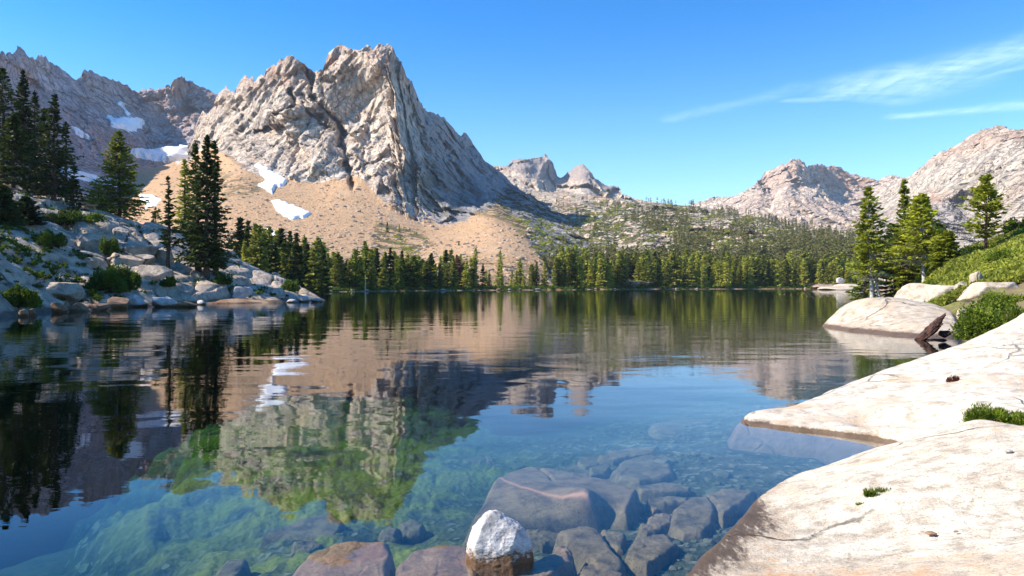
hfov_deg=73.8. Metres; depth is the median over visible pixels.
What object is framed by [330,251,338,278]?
fir tree
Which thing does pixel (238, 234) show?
fir tree
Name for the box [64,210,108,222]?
shrub
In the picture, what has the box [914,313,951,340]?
driftwood
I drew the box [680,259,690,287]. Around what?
fir tree
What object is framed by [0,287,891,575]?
ground
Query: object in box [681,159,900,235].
mountain
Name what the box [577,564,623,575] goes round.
stone
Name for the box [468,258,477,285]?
fir tree
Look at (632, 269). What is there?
fir tree
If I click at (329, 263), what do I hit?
fir tree
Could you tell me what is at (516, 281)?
fir tree
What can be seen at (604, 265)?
fir tree
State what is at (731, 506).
stone
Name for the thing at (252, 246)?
fir tree
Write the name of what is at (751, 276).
fir tree
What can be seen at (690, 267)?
fir tree
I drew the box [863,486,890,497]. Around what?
plant
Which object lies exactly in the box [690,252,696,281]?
fir tree
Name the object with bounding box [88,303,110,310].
boulder
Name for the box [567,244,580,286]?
fir tree
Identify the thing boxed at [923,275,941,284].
shrub
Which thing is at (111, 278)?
shrub
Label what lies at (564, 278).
fir tree
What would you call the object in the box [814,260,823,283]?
fir tree
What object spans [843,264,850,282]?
fir tree
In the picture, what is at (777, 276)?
fir tree
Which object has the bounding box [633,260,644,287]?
fir tree
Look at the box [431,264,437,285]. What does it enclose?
fir tree
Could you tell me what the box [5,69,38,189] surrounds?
fir tree
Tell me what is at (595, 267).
fir tree
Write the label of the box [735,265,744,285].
fir tree
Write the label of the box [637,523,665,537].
stone
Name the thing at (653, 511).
stone
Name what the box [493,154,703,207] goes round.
mountain
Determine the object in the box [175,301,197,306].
boulder
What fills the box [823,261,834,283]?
fir tree
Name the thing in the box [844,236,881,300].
fir tree
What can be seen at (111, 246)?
shrub
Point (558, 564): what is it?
stone
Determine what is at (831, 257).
fir tree
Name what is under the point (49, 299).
boulder
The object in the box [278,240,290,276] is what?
fir tree
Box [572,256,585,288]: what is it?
fir tree
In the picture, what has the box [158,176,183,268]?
fir tree
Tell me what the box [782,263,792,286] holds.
fir tree
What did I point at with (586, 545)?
stone
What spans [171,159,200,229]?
fir tree
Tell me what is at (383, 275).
fir tree
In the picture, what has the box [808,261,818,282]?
fir tree
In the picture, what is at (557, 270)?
fir tree
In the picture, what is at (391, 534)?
stone
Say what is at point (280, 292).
boulder
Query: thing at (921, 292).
boulder
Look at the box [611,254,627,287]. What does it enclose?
fir tree
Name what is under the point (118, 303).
boulder
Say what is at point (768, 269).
fir tree
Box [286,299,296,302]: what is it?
boulder
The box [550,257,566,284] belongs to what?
fir tree
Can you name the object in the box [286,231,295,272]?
fir tree
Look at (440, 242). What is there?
scree
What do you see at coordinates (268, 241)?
fir tree
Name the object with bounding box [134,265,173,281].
rock slab
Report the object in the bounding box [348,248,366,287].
fir tree
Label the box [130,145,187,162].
snow patch
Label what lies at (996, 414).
plant
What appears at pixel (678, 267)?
fir tree
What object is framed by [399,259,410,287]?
fir tree
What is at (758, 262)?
fir tree
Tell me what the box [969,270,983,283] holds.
boulder
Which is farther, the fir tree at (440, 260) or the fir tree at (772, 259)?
the fir tree at (772, 259)
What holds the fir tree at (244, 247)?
on the headland
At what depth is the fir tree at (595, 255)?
252.57 m
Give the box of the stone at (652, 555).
[624,534,679,575]
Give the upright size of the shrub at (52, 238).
1.700 m
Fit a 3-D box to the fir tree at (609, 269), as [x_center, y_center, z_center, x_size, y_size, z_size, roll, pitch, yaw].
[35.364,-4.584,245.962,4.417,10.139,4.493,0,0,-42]
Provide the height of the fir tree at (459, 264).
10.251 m
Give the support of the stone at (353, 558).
in the water
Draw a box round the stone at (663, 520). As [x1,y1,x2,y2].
[647,513,671,533]
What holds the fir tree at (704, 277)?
on the ground at (190, 481)
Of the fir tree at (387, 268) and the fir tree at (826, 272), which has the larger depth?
the fir tree at (826, 272)
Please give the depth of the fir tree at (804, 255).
282.87 m
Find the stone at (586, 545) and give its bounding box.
[552,526,626,575]
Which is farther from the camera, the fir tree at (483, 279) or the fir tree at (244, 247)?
the fir tree at (483, 279)
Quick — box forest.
[541,191,897,277]
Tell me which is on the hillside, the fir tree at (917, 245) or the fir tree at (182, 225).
the fir tree at (917, 245)
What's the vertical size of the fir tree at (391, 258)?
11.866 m
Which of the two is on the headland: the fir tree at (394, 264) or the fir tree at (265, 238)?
the fir tree at (265, 238)
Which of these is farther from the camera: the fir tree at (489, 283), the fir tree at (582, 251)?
the fir tree at (582, 251)
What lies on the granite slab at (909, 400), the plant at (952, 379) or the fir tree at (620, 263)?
the plant at (952, 379)
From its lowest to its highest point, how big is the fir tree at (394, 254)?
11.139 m
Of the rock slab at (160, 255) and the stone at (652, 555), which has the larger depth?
the rock slab at (160, 255)
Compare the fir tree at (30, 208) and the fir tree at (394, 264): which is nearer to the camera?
the fir tree at (30, 208)
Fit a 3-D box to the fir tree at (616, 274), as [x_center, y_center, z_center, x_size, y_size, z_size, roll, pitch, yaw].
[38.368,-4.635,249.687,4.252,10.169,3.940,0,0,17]
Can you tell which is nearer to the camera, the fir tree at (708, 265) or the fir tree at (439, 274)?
the fir tree at (439, 274)
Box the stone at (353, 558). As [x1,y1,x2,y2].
[292,541,395,575]
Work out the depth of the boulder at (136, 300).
51.64 m
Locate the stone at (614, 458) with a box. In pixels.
[597,446,658,465]
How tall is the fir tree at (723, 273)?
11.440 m
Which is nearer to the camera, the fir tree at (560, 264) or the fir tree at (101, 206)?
the fir tree at (101, 206)
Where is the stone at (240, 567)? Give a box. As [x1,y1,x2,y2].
[215,559,250,575]
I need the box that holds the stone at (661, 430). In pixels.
[648,419,710,438]
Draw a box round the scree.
[134,163,542,283]
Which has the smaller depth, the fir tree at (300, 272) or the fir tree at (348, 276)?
the fir tree at (300, 272)
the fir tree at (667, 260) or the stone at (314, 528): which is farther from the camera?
the fir tree at (667, 260)
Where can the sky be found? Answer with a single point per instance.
(682, 101)
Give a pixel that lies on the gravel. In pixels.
(723, 473)
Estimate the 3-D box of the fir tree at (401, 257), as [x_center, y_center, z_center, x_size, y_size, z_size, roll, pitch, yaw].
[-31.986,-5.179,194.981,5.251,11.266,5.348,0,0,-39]
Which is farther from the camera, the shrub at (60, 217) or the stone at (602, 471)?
the shrub at (60, 217)
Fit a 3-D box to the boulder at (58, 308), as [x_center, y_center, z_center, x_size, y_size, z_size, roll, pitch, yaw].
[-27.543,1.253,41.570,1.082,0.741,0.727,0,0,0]
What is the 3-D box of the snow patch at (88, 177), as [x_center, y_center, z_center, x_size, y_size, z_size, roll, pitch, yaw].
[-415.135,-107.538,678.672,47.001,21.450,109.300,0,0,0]
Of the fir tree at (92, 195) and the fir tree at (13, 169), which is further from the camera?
the fir tree at (92, 195)
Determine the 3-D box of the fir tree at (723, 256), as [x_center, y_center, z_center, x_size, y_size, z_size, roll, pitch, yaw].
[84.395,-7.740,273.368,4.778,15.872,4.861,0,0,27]
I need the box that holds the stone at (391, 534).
[378,526,402,543]
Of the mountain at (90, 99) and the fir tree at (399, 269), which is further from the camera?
the mountain at (90, 99)
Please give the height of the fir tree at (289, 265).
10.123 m
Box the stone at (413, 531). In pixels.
[398,519,426,544]
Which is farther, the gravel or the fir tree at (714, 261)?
the fir tree at (714, 261)
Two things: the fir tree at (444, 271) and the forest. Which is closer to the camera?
the fir tree at (444, 271)
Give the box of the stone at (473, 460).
[462,456,485,464]
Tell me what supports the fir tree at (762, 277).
on the ground at (190, 481)
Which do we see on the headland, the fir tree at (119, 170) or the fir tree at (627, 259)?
the fir tree at (119, 170)
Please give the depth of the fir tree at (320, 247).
141.86 m
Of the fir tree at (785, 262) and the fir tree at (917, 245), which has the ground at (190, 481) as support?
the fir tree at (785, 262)
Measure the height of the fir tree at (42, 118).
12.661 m
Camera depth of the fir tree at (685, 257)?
270.08 m
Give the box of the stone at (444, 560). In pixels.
[395,545,475,575]
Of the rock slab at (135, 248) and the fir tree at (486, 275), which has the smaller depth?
the rock slab at (135, 248)
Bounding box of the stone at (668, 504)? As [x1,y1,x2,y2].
[645,496,688,515]
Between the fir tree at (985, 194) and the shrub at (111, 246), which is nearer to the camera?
the fir tree at (985, 194)
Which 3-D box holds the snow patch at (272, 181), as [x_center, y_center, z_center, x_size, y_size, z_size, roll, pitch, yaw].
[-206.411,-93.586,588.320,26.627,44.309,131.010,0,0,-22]
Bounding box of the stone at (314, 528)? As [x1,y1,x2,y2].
[260,513,345,547]
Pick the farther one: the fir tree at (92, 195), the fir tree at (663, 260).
the fir tree at (663, 260)
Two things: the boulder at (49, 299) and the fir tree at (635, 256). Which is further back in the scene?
the fir tree at (635, 256)
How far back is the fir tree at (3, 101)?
84.00 m
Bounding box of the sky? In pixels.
[0,0,1023,205]
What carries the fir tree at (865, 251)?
on the ground at (190, 481)
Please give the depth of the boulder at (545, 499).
5.78 m
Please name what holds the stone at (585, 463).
on the ground at (190, 481)
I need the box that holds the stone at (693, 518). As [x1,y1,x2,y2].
[668,496,716,540]
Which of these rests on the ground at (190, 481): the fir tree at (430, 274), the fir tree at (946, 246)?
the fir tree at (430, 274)
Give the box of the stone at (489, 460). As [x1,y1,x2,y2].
[485,454,495,465]
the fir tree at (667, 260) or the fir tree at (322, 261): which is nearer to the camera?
the fir tree at (322, 261)
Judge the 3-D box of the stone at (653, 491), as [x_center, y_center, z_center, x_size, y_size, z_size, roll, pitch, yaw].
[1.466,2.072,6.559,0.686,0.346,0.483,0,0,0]
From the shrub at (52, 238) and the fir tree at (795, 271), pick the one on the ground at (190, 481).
the fir tree at (795, 271)
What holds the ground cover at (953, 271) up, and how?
on the hillside
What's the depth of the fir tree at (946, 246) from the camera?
57.83 m
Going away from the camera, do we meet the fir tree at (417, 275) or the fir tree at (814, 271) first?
the fir tree at (417, 275)
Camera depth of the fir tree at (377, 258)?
184.91 m
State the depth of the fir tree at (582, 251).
261.50 m
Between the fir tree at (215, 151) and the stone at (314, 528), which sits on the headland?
the fir tree at (215, 151)
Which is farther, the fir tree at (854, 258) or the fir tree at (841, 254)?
the fir tree at (841, 254)
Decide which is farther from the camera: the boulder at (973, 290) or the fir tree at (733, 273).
the fir tree at (733, 273)
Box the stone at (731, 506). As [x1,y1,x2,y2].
[705,488,757,527]
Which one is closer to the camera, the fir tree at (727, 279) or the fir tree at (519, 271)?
the fir tree at (519, 271)
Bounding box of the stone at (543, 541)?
[526,529,558,553]
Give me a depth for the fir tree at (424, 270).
192.96 m
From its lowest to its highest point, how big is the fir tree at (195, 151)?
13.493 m
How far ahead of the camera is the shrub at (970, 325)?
19.30 m
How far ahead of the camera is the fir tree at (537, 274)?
226.72 m
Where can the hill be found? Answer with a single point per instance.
(631, 229)
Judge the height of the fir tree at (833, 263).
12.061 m
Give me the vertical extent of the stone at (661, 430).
0.686 m
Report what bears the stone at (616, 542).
on the ground at (190, 481)
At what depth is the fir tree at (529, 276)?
228.65 m
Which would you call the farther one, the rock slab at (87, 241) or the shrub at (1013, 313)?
the rock slab at (87, 241)
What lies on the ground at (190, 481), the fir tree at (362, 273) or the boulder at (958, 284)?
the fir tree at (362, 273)
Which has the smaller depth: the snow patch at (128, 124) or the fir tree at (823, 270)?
the fir tree at (823, 270)
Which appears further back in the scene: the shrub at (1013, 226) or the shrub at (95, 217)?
the shrub at (95, 217)
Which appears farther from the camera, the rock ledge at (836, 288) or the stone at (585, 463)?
the rock ledge at (836, 288)
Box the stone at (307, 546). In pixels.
[290,540,323,557]
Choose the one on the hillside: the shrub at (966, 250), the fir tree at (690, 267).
the shrub at (966, 250)
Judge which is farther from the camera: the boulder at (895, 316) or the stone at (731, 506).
the boulder at (895, 316)
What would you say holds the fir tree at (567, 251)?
on the ground at (190, 481)
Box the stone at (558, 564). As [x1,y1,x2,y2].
[518,551,574,575]
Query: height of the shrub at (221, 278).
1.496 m
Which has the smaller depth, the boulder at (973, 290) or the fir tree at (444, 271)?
the boulder at (973, 290)
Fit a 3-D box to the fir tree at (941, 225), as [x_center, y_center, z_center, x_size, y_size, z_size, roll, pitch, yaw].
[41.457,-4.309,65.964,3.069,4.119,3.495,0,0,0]
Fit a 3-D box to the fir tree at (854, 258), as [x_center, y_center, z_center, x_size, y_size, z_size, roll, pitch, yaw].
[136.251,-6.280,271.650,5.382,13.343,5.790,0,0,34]
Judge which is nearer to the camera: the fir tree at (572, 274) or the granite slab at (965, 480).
the granite slab at (965, 480)
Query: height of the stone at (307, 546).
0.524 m
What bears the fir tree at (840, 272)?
on the ground at (190, 481)
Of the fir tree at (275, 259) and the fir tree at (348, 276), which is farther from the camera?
the fir tree at (348, 276)
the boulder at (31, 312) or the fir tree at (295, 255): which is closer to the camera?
the boulder at (31, 312)
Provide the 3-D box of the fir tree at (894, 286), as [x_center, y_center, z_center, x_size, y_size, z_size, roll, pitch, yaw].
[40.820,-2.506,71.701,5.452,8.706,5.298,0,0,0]
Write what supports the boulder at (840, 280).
on the rock ledge at (836, 288)
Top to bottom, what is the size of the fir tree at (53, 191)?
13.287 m
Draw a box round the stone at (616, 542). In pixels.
[601,530,626,556]
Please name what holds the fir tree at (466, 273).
on the ground at (190, 481)
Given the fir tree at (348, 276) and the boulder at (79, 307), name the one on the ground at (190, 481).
the fir tree at (348, 276)
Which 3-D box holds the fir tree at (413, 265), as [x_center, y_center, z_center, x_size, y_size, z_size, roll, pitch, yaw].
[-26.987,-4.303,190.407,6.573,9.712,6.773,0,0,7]
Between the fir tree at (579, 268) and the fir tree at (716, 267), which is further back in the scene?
the fir tree at (716, 267)
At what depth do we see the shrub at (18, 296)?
39.18 m
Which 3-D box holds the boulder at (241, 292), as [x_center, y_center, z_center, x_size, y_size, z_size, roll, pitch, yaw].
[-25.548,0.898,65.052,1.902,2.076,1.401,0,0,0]
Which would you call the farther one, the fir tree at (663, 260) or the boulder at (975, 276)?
the fir tree at (663, 260)
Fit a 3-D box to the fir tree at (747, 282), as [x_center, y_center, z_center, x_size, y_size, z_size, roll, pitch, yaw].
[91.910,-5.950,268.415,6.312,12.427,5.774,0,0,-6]
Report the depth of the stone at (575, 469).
7.86 m
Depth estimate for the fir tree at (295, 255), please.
127.44 m
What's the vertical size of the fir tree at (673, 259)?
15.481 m
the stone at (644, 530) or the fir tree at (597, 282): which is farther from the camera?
the fir tree at (597, 282)
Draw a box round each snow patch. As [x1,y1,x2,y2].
[60,167,117,187]
[71,126,90,139]
[108,116,144,132]
[117,101,130,116]
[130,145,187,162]
[139,194,160,208]
[255,164,288,193]
[271,199,310,219]
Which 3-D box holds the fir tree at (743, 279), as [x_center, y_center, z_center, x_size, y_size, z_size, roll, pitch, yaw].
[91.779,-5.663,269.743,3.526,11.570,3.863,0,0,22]
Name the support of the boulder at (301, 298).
in the water
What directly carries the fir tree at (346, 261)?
on the ground at (190, 481)
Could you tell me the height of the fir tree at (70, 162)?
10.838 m
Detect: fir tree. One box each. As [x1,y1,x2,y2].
[0,67,48,184]
[0,113,45,187]
[0,184,28,227]
[0,189,13,280]
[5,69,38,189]
[14,196,48,225]
[20,90,61,195]
[22,94,82,200]
[23,107,64,196]
[50,121,91,203]
[64,164,88,210]
[82,178,105,209]
[86,130,152,220]
[95,185,111,210]
[150,207,163,223]
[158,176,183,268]
[171,134,229,279]
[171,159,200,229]
[172,141,219,272]
[172,223,191,234]
[179,140,240,275]
[228,216,247,252]
[237,243,242,258]
[240,220,253,252]
[240,241,248,261]
[247,222,265,270]
[248,224,271,272]
[249,231,272,271]
[263,238,272,268]
[264,226,277,268]
[269,241,282,274]
[272,247,288,278]
[273,228,278,242]
[277,228,286,253]
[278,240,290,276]
[278,253,287,278]
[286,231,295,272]
[286,233,312,286]
[286,248,297,277]
[297,250,309,286]
[300,234,306,262]
[301,241,325,293]
[302,243,321,290]
[308,249,333,293]
[315,237,322,245]
[318,243,325,281]
[323,241,330,276]
[324,252,332,285]
[328,257,336,285]
[329,251,345,287]
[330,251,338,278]
[341,261,353,287]
[342,260,347,285]
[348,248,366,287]
[356,256,367,286]
[358,246,372,282]
[364,249,378,287]
[364,255,369,279]
[369,248,380,285]
[372,247,380,285]
[378,256,388,287]
[381,252,394,286]
[387,248,394,285]
[390,259,399,286]
[391,251,396,279]
[391,259,406,287]
[398,250,404,263]
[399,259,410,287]
[404,257,416,286]
[405,255,426,287]
[412,261,423,285]
[421,261,429,286]
[423,254,439,287]
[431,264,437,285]
[437,262,444,286]
[438,256,446,285]
[441,262,447,285]
[442,250,450,278]
[444,248,454,285]
[444,256,464,287]
[448,258,459,288]
[460,261,471,287]
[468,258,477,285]
[469,258,478,286]
[472,248,478,263]
[478,264,486,286]
[483,269,487,286]
[486,272,491,286]
[492,265,500,285]
[497,250,503,265]
[497,266,503,286]
[509,271,513,285]
[512,270,518,286]
[514,258,522,285]
[521,273,526,286]
[526,264,531,284]
[529,265,535,286]
[533,262,539,286]
[539,261,548,285]
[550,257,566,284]
[551,245,567,284]
[551,258,560,286]
[558,259,567,286]
[560,246,572,278]
[566,246,580,286]
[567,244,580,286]
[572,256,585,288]
[580,247,585,265]
[582,248,593,285]
[586,261,593,285]
[590,252,598,285]
[591,257,597,285]
[594,252,604,286]
[598,257,608,287]
[604,264,611,285]
[605,263,615,287]
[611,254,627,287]
[613,262,620,285]
[615,250,628,272]
[623,254,628,278]
[624,255,631,275]
[629,252,637,276]
[629,260,634,278]
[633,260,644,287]
[639,253,651,286]
[643,249,652,277]
[644,257,651,279]
[648,249,655,278]
[651,250,659,267]
[651,259,658,281]
[653,263,663,286]
[660,256,668,285]
[662,262,673,287]
[663,259,673,286]
[669,251,677,283]
[672,256,683,285]
[677,248,689,285]
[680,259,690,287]
[684,256,695,286]
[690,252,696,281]
[692,251,700,283]
[695,261,704,285]
[699,254,707,280]
[700,263,709,286]
[704,251,715,282]
[709,256,718,281]
[709,264,718,285]
[712,260,722,285]
[717,260,726,286]
[719,251,725,275]
[720,261,732,287]
[725,251,733,277]
[730,261,736,282]
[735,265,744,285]
[739,257,753,286]
[742,260,746,285]
[748,261,755,285]
[749,253,757,284]
[754,255,761,285]
[756,257,768,286]
[765,259,774,286]
[770,256,776,280]
[773,260,781,286]
[778,257,789,285]
[778,259,791,286]
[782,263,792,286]
[788,251,793,280]
[792,261,800,286]
[796,251,810,283]
[799,258,809,284]
[808,257,821,283]
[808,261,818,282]
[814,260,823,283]
[818,254,828,278]
[820,260,825,282]
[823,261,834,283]
[823,265,831,283]
[828,254,835,273]
[829,263,843,283]
[830,259,838,281]
[832,254,846,282]
[833,265,843,283]
[837,252,846,280]
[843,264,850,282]
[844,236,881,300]
[845,186,902,297]
[847,256,858,283]
[848,270,855,283]
[875,223,915,296]
[886,179,920,289]
[887,192,942,281]
[922,230,961,267]
[925,222,957,259]
[958,173,1016,249]
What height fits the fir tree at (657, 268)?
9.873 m
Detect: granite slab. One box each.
[686,420,1023,575]
[727,313,1023,464]
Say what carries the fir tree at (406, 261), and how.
on the ground at (190, 481)
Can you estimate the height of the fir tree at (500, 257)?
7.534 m
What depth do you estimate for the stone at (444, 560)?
4.22 m
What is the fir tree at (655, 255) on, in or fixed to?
on the ground at (190, 481)
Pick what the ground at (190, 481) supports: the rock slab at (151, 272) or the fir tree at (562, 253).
the fir tree at (562, 253)
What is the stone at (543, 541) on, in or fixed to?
on the ground at (190, 481)
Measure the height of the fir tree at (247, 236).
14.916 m
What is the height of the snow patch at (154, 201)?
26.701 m
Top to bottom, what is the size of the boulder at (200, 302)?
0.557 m
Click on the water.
(774, 335)
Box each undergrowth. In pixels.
[0,191,308,301]
[330,285,818,291]
[383,195,795,271]
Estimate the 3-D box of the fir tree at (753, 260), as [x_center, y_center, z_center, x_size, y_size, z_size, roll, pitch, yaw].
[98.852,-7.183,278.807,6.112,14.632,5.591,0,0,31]
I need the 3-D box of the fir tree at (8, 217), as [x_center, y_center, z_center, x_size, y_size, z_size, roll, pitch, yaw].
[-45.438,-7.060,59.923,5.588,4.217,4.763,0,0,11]
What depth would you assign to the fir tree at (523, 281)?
219.18 m
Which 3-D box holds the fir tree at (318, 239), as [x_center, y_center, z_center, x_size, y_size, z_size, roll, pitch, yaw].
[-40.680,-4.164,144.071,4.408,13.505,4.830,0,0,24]
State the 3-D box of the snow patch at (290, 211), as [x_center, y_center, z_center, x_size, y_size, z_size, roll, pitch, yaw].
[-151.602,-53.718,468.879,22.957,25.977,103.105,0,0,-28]
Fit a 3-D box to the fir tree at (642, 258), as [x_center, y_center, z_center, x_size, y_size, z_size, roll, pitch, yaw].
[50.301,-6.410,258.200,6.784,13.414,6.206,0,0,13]
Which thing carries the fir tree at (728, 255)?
on the ground at (190, 481)
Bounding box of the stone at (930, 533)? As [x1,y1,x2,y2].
[925,531,936,534]
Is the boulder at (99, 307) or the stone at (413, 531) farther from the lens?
the boulder at (99, 307)
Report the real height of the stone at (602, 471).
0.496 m
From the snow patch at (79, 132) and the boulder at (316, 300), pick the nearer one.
the boulder at (316, 300)
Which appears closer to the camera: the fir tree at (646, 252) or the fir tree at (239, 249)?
the fir tree at (239, 249)
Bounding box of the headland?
[0,176,341,317]
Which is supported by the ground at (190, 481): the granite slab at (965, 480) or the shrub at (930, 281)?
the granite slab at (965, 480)
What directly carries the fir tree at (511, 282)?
on the ground at (190, 481)
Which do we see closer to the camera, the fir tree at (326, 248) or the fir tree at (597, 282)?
the fir tree at (326, 248)
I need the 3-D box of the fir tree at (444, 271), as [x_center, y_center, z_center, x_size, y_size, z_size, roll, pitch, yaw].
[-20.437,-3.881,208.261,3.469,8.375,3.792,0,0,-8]
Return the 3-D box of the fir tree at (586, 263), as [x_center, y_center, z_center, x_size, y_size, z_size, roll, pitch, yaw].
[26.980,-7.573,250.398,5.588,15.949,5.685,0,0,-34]
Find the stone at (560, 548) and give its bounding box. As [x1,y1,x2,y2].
[554,545,576,575]
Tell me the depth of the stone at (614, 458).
8.08 m
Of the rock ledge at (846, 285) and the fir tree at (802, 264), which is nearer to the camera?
the rock ledge at (846, 285)
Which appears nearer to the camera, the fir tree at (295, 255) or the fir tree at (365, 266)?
the fir tree at (295, 255)
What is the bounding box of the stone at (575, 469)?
[559,464,588,475]
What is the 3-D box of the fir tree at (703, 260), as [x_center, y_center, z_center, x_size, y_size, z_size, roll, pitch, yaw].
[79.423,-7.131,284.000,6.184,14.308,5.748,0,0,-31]
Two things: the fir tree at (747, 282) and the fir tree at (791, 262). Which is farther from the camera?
the fir tree at (791, 262)
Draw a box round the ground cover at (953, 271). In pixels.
[891,227,1023,306]
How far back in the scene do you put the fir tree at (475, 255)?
281.14 m
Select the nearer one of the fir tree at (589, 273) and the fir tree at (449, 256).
the fir tree at (449, 256)
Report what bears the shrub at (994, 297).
on the hillside
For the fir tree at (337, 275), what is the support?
on the ground at (190, 481)
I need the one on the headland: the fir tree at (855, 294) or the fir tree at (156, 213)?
the fir tree at (156, 213)
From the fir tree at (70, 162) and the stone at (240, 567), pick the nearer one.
the stone at (240, 567)
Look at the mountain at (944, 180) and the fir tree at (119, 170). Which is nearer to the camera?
the fir tree at (119, 170)
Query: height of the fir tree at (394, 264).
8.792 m
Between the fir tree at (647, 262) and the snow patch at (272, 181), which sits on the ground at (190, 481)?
the fir tree at (647, 262)
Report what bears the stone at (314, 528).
on the ground at (190, 481)
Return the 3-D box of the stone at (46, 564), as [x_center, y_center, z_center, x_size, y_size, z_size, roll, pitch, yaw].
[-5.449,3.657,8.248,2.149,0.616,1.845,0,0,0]
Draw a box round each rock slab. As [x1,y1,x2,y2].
[44,282,84,303]
[75,232,117,249]
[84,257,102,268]
[106,254,156,265]
[119,242,159,255]
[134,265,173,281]
[154,250,173,263]
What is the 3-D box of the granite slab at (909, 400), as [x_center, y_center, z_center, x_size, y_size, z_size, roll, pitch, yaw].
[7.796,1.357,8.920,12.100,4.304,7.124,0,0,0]
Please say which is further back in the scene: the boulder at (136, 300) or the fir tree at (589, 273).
the fir tree at (589, 273)
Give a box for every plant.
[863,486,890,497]
[945,375,959,381]
[959,402,1023,425]
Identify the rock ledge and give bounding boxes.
[817,286,863,289]
[834,284,867,285]
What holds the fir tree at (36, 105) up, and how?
on the headland
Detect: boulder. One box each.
[18,309,28,316]
[27,309,36,315]
[43,295,65,304]
[50,303,68,312]
[69,303,89,311]
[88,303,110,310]
[107,297,129,308]
[119,292,147,306]
[152,297,176,306]
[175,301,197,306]
[197,300,205,304]
[232,287,253,297]
[266,288,286,297]
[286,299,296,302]
[297,295,308,301]
[310,298,322,301]
[462,467,642,547]
[465,510,534,575]
[822,297,960,338]
[836,277,844,282]
[894,283,953,301]
[953,281,966,290]
[956,282,1018,301]
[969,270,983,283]
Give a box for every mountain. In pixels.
[0,46,217,198]
[68,43,594,285]
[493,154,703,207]
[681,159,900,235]
[866,125,1023,249]
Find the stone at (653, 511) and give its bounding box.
[648,506,659,516]
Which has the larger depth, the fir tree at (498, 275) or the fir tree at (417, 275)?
the fir tree at (498, 275)
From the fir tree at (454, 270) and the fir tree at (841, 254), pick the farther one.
the fir tree at (841, 254)
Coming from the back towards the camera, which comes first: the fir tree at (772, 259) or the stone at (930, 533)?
the fir tree at (772, 259)
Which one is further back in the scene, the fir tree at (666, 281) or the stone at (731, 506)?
the fir tree at (666, 281)
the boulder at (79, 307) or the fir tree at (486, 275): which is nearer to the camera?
the boulder at (79, 307)
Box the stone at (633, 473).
[609,455,674,488]
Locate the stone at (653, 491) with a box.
[635,482,691,501]
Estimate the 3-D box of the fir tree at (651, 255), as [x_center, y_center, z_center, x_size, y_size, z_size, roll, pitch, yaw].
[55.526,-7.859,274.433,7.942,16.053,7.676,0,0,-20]
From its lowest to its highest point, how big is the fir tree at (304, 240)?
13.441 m
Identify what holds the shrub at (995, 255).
on the hillside
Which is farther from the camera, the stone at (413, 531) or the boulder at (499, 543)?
the stone at (413, 531)
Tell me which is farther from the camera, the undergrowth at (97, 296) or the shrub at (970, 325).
the undergrowth at (97, 296)
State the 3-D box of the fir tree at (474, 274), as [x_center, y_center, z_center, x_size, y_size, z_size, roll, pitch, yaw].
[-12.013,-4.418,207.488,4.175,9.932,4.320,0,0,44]
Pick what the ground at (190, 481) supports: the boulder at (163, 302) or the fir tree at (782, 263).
the fir tree at (782, 263)
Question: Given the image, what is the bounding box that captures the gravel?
[458,405,763,575]
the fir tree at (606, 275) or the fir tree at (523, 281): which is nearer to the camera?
the fir tree at (523, 281)
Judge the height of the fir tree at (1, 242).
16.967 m
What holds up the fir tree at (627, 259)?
on the ground at (190, 481)
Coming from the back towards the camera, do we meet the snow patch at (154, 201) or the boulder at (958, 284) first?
the snow patch at (154, 201)
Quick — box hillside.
[877,281,1023,324]
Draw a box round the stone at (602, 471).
[589,463,610,478]
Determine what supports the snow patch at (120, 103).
on the mountain at (90, 99)
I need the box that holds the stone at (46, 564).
[0,547,74,575]
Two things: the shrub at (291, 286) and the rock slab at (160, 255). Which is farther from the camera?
the shrub at (291, 286)
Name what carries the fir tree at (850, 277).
on the ground at (190, 481)
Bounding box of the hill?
[526,191,892,287]
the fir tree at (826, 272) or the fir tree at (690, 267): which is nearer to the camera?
the fir tree at (690, 267)
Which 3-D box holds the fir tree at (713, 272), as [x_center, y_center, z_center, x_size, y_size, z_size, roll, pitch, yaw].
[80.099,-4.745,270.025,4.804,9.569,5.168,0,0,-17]
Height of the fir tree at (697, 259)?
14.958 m
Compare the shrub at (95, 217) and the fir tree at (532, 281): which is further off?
the fir tree at (532, 281)
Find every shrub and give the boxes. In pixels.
[0,282,43,308]
[33,228,68,246]
[40,208,79,224]
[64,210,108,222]
[85,261,141,292]
[98,232,120,255]
[158,275,176,286]
[212,270,232,284]
[280,279,300,291]
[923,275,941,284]
[948,294,1011,340]
[960,244,993,254]
[977,287,1023,307]
[979,247,1021,260]
[1000,295,1023,325]
[1001,216,1023,233]
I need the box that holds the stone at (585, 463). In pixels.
[577,457,598,469]
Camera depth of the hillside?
26.52 m
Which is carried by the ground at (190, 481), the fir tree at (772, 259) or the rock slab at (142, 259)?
the fir tree at (772, 259)
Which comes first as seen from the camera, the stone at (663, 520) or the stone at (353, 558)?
the stone at (353, 558)
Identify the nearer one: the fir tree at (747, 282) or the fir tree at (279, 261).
the fir tree at (279, 261)
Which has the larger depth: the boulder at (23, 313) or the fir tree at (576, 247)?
the fir tree at (576, 247)
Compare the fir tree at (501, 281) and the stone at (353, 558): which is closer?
the stone at (353, 558)
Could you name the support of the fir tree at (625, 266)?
on the ground at (190, 481)
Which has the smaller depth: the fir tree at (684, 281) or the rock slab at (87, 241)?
the rock slab at (87, 241)
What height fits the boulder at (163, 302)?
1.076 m
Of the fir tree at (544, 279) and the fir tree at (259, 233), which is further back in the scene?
the fir tree at (544, 279)
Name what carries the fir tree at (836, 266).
on the ground at (190, 481)

